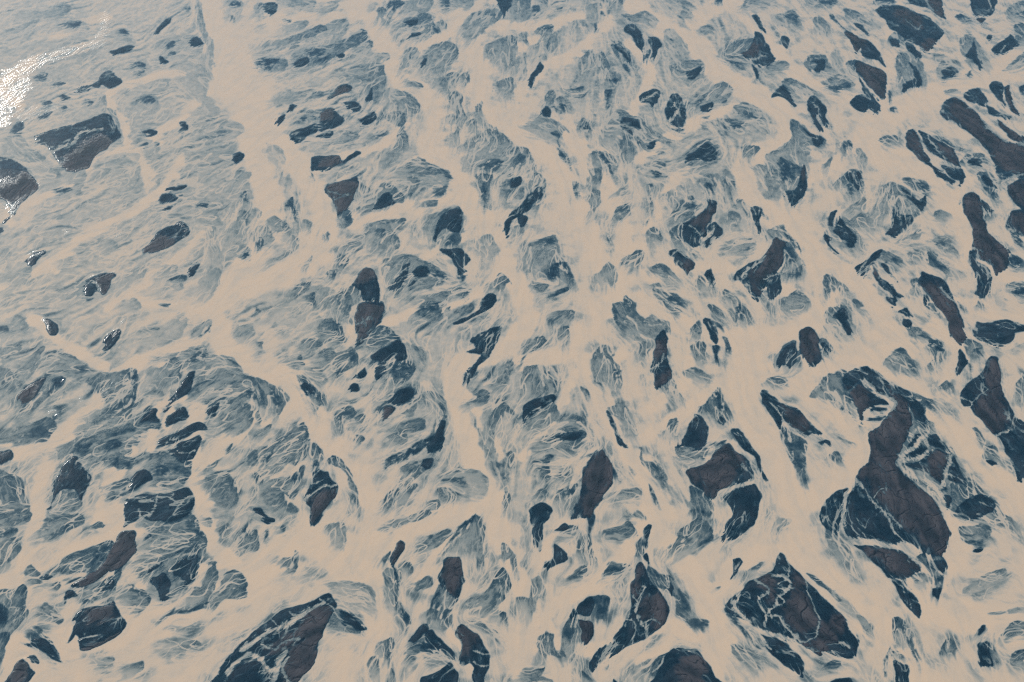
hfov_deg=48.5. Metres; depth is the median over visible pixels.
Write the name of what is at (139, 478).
sandbar
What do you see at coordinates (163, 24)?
sandbar
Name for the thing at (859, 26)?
sandbar
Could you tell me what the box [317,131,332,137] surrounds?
sandbar
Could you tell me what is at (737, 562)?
sandbar
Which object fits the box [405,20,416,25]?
sandbar
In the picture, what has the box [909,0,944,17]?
sandbar
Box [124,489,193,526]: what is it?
sandbar
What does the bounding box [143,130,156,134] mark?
sandbar
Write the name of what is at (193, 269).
sandbar
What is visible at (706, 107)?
sandbar
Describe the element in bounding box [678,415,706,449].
sandbar
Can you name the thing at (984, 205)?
sandbar
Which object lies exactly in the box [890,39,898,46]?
sandbar
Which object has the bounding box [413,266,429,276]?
sandbar
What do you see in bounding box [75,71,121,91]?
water
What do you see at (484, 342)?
sandbar
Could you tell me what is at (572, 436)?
sandbar
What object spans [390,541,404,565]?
sandbar
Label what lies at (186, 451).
sandbar
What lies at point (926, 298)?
sandbar
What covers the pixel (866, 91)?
sandbar
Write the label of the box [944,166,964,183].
sandbar
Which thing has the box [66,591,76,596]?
sandbar
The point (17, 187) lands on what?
sandbar
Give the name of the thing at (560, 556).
sandbar
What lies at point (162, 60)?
sandbar
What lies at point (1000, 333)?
sandbar
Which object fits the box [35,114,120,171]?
sandbar
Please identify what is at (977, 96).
sandbar
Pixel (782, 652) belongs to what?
sandbar
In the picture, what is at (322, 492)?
sandbar
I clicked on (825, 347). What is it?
sandbar
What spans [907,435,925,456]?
sandbar
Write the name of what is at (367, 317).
sandbar
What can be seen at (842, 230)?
sandbar
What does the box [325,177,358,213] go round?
sandbar
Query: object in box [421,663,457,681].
sandbar
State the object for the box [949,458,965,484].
sandbar
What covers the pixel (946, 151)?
sandbar
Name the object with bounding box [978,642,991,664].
sandbar
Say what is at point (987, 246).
sandbar
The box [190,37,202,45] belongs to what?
sandbar
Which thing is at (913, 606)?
sandbar
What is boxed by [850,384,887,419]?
sandbar
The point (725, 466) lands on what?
sandbar
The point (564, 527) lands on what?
sandbar
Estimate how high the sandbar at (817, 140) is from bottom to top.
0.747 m
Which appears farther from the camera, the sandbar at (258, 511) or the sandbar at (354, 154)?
the sandbar at (354, 154)
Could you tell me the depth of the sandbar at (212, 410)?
1399.55 m
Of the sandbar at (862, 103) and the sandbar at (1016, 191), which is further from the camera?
the sandbar at (862, 103)
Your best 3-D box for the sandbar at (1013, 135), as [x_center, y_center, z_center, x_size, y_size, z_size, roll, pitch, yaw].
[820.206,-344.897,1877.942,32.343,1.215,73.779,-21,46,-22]
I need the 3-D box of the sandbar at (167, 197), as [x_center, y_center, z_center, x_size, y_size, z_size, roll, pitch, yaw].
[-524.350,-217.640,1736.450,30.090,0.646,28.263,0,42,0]
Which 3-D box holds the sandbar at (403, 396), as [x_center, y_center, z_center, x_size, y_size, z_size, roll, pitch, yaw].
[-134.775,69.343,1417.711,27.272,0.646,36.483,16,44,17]
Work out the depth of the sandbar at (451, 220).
1691.41 m
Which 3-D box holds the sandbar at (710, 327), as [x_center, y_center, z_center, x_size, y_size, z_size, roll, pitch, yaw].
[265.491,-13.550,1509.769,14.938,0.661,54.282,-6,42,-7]
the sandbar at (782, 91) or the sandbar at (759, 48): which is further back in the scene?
the sandbar at (759, 48)
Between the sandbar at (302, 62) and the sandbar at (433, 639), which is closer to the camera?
the sandbar at (433, 639)
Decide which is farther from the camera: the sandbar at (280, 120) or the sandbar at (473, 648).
the sandbar at (280, 120)
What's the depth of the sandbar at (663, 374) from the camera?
1463.46 m
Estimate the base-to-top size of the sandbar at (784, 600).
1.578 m
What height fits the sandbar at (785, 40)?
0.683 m
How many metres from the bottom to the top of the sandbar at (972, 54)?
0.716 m
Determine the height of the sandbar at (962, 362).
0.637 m
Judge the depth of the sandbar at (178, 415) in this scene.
1391.73 m
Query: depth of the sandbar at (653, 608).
1179.12 m
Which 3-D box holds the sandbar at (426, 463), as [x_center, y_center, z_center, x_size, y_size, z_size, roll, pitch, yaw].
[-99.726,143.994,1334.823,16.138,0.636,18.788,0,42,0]
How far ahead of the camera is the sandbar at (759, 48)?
2079.93 m
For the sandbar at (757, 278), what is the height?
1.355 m
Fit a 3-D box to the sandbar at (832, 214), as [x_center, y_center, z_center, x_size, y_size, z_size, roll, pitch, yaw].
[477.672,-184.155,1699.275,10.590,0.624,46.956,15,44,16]
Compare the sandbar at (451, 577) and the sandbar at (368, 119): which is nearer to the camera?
the sandbar at (451, 577)
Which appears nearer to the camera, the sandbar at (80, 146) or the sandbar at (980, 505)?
the sandbar at (980, 505)
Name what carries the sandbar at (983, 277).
on the river plain
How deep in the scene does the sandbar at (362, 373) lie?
1447.12 m
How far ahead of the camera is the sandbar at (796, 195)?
1749.68 m
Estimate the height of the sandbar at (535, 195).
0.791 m
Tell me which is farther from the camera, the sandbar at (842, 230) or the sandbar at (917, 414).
the sandbar at (842, 230)
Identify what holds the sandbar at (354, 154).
on the river plain
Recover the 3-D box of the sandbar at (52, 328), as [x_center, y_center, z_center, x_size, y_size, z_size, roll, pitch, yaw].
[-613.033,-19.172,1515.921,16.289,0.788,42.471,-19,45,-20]
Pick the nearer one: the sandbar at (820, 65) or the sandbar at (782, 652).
the sandbar at (782, 652)
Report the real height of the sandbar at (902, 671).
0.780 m
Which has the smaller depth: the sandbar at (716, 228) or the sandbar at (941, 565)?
the sandbar at (941, 565)
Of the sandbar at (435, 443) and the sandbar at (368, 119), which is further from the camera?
the sandbar at (368, 119)
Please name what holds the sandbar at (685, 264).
on the river plain
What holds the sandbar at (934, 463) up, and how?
on the river plain
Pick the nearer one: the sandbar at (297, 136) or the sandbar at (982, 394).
the sandbar at (982, 394)
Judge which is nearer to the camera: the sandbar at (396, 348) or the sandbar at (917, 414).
the sandbar at (917, 414)
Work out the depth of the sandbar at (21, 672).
1128.04 m
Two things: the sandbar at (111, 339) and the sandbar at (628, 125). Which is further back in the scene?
the sandbar at (628, 125)
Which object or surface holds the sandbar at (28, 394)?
on the river plain
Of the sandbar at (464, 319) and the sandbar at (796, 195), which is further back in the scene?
the sandbar at (796, 195)
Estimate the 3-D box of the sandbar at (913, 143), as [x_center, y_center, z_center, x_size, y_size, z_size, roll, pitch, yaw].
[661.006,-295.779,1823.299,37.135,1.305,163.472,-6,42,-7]
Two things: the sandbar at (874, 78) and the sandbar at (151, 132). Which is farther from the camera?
the sandbar at (874, 78)
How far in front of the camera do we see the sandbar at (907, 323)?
1520.29 m
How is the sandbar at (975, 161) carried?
on the river plain
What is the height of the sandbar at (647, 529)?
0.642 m
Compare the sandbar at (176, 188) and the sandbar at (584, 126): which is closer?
the sandbar at (176, 188)
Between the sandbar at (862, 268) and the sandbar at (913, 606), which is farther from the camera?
the sandbar at (862, 268)
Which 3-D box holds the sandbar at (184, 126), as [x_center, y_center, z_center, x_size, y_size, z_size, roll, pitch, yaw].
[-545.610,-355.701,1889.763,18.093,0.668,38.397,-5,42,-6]
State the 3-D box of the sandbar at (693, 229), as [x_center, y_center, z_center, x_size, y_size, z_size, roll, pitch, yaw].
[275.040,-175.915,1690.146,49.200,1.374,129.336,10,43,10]
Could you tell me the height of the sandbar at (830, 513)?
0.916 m
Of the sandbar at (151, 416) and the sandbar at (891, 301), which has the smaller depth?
the sandbar at (151, 416)
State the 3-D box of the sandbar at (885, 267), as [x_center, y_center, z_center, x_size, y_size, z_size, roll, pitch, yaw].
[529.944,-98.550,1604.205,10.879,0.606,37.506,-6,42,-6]
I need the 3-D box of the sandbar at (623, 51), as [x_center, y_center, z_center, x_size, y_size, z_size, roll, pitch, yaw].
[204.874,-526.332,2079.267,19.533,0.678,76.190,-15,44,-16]
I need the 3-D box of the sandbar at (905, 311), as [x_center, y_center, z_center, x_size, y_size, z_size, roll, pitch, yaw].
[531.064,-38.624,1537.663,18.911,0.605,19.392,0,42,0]
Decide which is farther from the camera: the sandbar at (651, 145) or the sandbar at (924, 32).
the sandbar at (924, 32)
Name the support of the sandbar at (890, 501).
on the river plain
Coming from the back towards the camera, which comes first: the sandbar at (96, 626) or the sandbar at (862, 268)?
the sandbar at (862, 268)
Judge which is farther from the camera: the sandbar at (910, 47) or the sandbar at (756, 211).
the sandbar at (910, 47)
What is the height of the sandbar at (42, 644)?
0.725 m
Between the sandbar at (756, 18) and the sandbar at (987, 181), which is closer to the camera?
the sandbar at (987, 181)
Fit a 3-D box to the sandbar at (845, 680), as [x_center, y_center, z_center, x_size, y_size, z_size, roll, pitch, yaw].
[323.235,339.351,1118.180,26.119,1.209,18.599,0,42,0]
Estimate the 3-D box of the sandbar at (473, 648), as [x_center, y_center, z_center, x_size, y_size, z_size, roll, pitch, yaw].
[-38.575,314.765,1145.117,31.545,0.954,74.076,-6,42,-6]
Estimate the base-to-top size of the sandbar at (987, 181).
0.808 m
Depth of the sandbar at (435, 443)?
1362.02 m
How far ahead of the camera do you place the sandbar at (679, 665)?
1131.71 m
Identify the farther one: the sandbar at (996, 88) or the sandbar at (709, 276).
the sandbar at (996, 88)
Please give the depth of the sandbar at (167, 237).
1662.18 m
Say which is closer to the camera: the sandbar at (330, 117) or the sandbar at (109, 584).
the sandbar at (109, 584)
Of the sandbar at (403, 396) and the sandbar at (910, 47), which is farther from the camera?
the sandbar at (910, 47)
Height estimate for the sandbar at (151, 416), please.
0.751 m
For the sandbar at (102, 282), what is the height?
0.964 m
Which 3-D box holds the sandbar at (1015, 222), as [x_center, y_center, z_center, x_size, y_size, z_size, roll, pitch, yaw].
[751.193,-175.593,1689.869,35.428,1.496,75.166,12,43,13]
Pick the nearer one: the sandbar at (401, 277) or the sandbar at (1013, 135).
the sandbar at (401, 277)
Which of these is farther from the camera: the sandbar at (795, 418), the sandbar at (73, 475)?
the sandbar at (795, 418)
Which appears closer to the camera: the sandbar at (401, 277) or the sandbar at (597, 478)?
the sandbar at (597, 478)
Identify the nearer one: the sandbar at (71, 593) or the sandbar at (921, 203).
the sandbar at (71, 593)
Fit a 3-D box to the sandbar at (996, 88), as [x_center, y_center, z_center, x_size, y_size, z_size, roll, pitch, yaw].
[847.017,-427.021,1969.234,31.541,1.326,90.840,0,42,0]
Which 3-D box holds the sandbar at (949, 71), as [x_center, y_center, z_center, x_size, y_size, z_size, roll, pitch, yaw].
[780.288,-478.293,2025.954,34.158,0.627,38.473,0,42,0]
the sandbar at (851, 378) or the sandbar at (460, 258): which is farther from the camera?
the sandbar at (460, 258)
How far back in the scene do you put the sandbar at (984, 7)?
2218.43 m
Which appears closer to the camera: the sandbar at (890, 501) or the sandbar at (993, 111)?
the sandbar at (890, 501)
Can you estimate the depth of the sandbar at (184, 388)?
1429.42 m
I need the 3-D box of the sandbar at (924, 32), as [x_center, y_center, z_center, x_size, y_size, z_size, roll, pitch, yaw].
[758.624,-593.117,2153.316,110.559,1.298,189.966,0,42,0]
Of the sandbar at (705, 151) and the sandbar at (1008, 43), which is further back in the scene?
the sandbar at (1008, 43)
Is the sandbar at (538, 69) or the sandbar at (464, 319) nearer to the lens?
the sandbar at (464, 319)
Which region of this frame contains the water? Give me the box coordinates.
[0,0,1023,681]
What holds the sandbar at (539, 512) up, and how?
on the river plain
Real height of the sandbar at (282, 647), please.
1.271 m
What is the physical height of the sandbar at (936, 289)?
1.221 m
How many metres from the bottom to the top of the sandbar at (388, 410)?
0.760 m
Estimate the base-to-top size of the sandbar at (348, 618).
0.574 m
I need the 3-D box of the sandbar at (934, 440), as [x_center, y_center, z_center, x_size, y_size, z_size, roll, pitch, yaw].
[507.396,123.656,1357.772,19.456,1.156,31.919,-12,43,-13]
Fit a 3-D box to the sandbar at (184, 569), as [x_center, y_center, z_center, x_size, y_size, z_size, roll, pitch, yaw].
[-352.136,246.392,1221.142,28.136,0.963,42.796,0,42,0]
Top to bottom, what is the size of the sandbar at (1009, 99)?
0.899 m
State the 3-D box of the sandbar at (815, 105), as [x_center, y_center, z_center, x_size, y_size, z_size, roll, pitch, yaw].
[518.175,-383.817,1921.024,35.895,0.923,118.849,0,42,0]
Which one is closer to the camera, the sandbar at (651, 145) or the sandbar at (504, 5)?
the sandbar at (651, 145)
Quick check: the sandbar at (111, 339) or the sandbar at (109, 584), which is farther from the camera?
the sandbar at (111, 339)
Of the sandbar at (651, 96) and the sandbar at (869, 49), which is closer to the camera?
the sandbar at (651, 96)
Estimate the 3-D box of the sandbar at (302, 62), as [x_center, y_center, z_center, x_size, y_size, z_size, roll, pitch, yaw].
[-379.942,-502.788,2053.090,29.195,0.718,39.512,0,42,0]
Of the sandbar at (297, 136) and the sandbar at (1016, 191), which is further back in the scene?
the sandbar at (297, 136)
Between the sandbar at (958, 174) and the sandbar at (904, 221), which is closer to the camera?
the sandbar at (904, 221)
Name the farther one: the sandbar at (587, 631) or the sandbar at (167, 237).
the sandbar at (167, 237)
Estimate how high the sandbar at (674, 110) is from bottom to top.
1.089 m
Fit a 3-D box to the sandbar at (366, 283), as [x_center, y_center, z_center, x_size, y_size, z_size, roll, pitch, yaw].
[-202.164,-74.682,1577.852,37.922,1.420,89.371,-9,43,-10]
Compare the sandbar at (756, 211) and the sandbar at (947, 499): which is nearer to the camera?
the sandbar at (947, 499)
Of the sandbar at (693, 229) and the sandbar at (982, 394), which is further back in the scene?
the sandbar at (693, 229)
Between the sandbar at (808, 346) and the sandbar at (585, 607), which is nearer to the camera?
the sandbar at (585, 607)
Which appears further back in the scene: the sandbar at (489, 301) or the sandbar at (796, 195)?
the sandbar at (796, 195)
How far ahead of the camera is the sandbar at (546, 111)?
1925.65 m
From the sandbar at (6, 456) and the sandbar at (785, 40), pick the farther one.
the sandbar at (785, 40)
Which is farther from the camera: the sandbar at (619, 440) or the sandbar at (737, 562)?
the sandbar at (619, 440)
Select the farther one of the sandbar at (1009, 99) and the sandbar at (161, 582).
the sandbar at (1009, 99)
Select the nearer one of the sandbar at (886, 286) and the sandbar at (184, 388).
the sandbar at (184, 388)
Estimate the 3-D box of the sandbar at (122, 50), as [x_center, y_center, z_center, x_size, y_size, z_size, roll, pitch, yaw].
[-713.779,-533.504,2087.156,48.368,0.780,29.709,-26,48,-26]
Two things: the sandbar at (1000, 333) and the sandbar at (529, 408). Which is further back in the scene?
the sandbar at (1000, 333)
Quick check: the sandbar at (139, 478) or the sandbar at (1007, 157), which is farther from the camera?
the sandbar at (1007, 157)
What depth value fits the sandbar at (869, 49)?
2094.03 m
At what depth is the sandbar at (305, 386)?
1428.20 m
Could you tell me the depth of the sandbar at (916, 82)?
1998.77 m
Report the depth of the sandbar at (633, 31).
2135.19 m
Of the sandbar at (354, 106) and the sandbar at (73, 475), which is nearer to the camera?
the sandbar at (73, 475)
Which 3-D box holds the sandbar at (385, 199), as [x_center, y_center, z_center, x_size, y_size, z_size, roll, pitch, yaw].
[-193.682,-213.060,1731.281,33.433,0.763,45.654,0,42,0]
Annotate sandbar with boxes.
[0,167,37,222]
[0,450,12,462]
[6,659,33,681]
[17,378,44,403]
[27,251,44,264]
[29,656,38,663]
[31,638,58,660]
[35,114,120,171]
[44,319,57,334]
[53,457,90,499]
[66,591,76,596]
[69,602,125,649]
[72,530,135,586]
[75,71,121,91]
[84,273,114,295]
[103,330,119,349]
[103,580,113,589]
[111,46,133,54]
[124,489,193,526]
[129,470,151,488]
[141,409,158,421]
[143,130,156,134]
[143,222,188,252]
[151,573,169,599]
[155,18,170,33]
[159,56,167,62]
[159,194,176,202]
[159,422,205,445]
[165,372,193,410]
[166,408,188,424]
[167,186,185,189]
[170,437,200,459]
[173,556,196,584]
[179,122,187,131]
[189,263,198,275]
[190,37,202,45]
[208,403,218,415]
[211,594,335,681]
[233,153,243,161]
[255,509,274,521]
[263,2,276,14]
[276,115,284,124]
[290,124,317,142]
[294,58,308,66]
[302,383,314,392]
[307,471,337,524]
[311,155,340,169]
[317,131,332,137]
[318,108,343,129]
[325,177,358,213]
[328,84,351,98]
[340,152,359,162]
[341,612,360,628]
[345,102,360,110]
[349,384,358,390]
[352,268,378,302]
[355,302,383,344]
[357,369,365,377]
[360,112,375,124]
[365,88,371,99]
[371,340,405,379]
[374,193,393,208]
[383,406,394,419]
[390,264,408,288]
[390,388,413,404]
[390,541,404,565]
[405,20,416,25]
[411,625,427,641]
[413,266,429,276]
[421,458,432,467]
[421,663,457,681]
[425,631,451,654]
[427,421,444,451]
[435,208,461,237]
[439,557,463,596]
[441,249,469,274]
[455,311,478,323]
[456,625,488,681]
[465,327,500,381]
[478,294,495,312]
[497,0,510,15]
[504,187,542,237]
[510,177,520,186]
[523,395,555,419]
[529,63,542,86]
[529,503,551,548]
[542,107,550,116]
[545,546,566,567]
[554,432,582,439]
[557,524,568,529]
[571,450,612,518]
[571,597,593,616]
[579,620,592,643]
[581,123,588,129]
[590,562,668,670]
[607,411,624,446]
[615,44,630,61]
[621,118,639,133]
[625,24,643,48]
[640,90,659,105]
[643,525,650,546]
[648,141,654,148]
[649,37,661,57]
[652,648,719,681]
[653,330,671,387]
[665,94,684,126]
[670,250,694,273]
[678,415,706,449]
[680,200,716,246]
[686,67,700,78]
[686,143,716,161]
[686,444,752,498]
[701,103,712,110]
[704,318,716,342]
[705,222,721,235]
[705,269,714,285]
[722,485,761,539]
[726,554,857,657]
[732,429,765,478]
[733,559,740,573]
[735,237,786,299]
[741,32,774,65]
[751,207,761,232]
[753,15,764,31]
[763,392,820,434]
[764,638,802,674]
[772,86,795,105]
[777,343,796,366]
[781,36,788,47]
[787,166,806,205]
[799,327,821,365]
[805,130,822,145]
[808,96,827,130]
[814,60,824,71]
[820,489,846,532]
[821,342,830,351]
[824,235,835,251]
[829,211,835,224]
[833,678,851,681]
[834,219,855,246]
[834,308,850,334]
[843,367,923,415]
[845,31,884,65]
[846,171,860,188]
[846,392,950,555]
[850,95,879,111]
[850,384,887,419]
[855,24,866,32]
[855,61,886,98]
[855,250,881,275]
[857,546,919,580]
[860,80,875,101]
[873,268,900,296]
[876,6,942,50]
[882,264,889,273]
[886,297,896,304]
[887,221,900,237]
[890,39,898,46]
[893,206,912,227]
[893,580,919,616]
[894,661,908,681]
[899,308,909,314]
[902,189,925,209]
[903,64,920,90]
[903,320,910,327]
[906,43,920,56]
[906,129,954,182]
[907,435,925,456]
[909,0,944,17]
[910,450,947,482]
[912,408,923,424]
[919,131,958,165]
[919,272,966,344]
[923,295,928,305]
[929,435,945,449]
[930,560,946,571]
[933,588,940,597]
[941,98,1023,177]
[942,67,957,75]
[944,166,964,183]
[945,496,950,505]
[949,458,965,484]
[956,350,966,373]
[956,495,994,518]
[961,356,1023,480]
[963,192,1009,274]
[964,89,986,105]
[966,43,980,69]
[968,159,980,165]
[970,252,990,297]
[971,0,996,15]
[974,320,1023,345]
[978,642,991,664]
[979,201,991,212]
[982,175,995,186]
[987,106,1009,118]
[990,82,1003,102]
[992,35,1016,52]
[999,121,1023,141]
[1005,85,1018,113]
[1006,210,1023,235]
[1008,176,1023,209]
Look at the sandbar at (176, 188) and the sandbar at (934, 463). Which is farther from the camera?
the sandbar at (176, 188)
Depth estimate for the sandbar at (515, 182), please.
1767.88 m
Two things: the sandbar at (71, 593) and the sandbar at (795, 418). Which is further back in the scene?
the sandbar at (795, 418)
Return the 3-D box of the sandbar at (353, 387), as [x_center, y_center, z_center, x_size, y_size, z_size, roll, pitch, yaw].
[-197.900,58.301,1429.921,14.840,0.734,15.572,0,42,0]
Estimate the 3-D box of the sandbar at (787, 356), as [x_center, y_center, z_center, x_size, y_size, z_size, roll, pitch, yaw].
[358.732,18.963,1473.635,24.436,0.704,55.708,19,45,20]
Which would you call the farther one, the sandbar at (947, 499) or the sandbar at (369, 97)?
the sandbar at (369, 97)
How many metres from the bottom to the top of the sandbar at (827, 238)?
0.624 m
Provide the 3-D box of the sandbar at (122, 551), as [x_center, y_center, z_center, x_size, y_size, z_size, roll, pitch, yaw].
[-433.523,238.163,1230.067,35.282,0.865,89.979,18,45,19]
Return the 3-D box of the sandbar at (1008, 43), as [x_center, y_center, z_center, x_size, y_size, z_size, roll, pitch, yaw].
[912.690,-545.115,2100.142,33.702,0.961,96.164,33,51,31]
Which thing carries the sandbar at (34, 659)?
on the river plain
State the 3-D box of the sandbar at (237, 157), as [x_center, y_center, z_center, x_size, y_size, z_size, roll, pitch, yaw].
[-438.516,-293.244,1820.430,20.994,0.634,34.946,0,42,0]
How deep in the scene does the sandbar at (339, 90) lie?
1977.74 m
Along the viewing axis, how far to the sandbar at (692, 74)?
2022.46 m
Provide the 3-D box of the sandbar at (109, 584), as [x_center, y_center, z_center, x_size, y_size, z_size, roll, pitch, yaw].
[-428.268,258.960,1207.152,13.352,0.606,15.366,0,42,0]
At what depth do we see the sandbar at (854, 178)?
1776.06 m
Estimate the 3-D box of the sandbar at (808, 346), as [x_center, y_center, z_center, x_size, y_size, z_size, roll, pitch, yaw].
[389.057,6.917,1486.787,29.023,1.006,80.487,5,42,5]
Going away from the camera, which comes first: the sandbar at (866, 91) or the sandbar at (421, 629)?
the sandbar at (421, 629)
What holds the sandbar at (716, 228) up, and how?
on the river plain
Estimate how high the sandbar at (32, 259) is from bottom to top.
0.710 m
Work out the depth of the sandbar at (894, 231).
1675.01 m
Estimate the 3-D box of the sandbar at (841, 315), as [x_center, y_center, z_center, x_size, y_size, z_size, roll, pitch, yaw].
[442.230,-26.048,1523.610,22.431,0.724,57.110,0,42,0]
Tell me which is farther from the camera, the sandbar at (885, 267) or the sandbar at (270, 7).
the sandbar at (270, 7)
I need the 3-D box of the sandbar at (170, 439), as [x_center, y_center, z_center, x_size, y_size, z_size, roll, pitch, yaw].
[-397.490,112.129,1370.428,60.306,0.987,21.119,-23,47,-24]
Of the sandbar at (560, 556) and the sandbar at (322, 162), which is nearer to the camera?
the sandbar at (560, 556)
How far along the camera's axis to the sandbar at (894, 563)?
1229.11 m
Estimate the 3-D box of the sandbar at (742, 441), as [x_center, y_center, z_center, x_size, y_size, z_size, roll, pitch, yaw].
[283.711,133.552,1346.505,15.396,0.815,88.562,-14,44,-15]
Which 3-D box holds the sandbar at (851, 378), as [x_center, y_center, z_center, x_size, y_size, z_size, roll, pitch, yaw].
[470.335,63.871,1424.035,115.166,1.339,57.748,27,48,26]
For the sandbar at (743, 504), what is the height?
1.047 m
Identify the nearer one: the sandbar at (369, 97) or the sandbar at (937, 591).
the sandbar at (937, 591)
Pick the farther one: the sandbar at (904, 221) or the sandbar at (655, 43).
the sandbar at (655, 43)

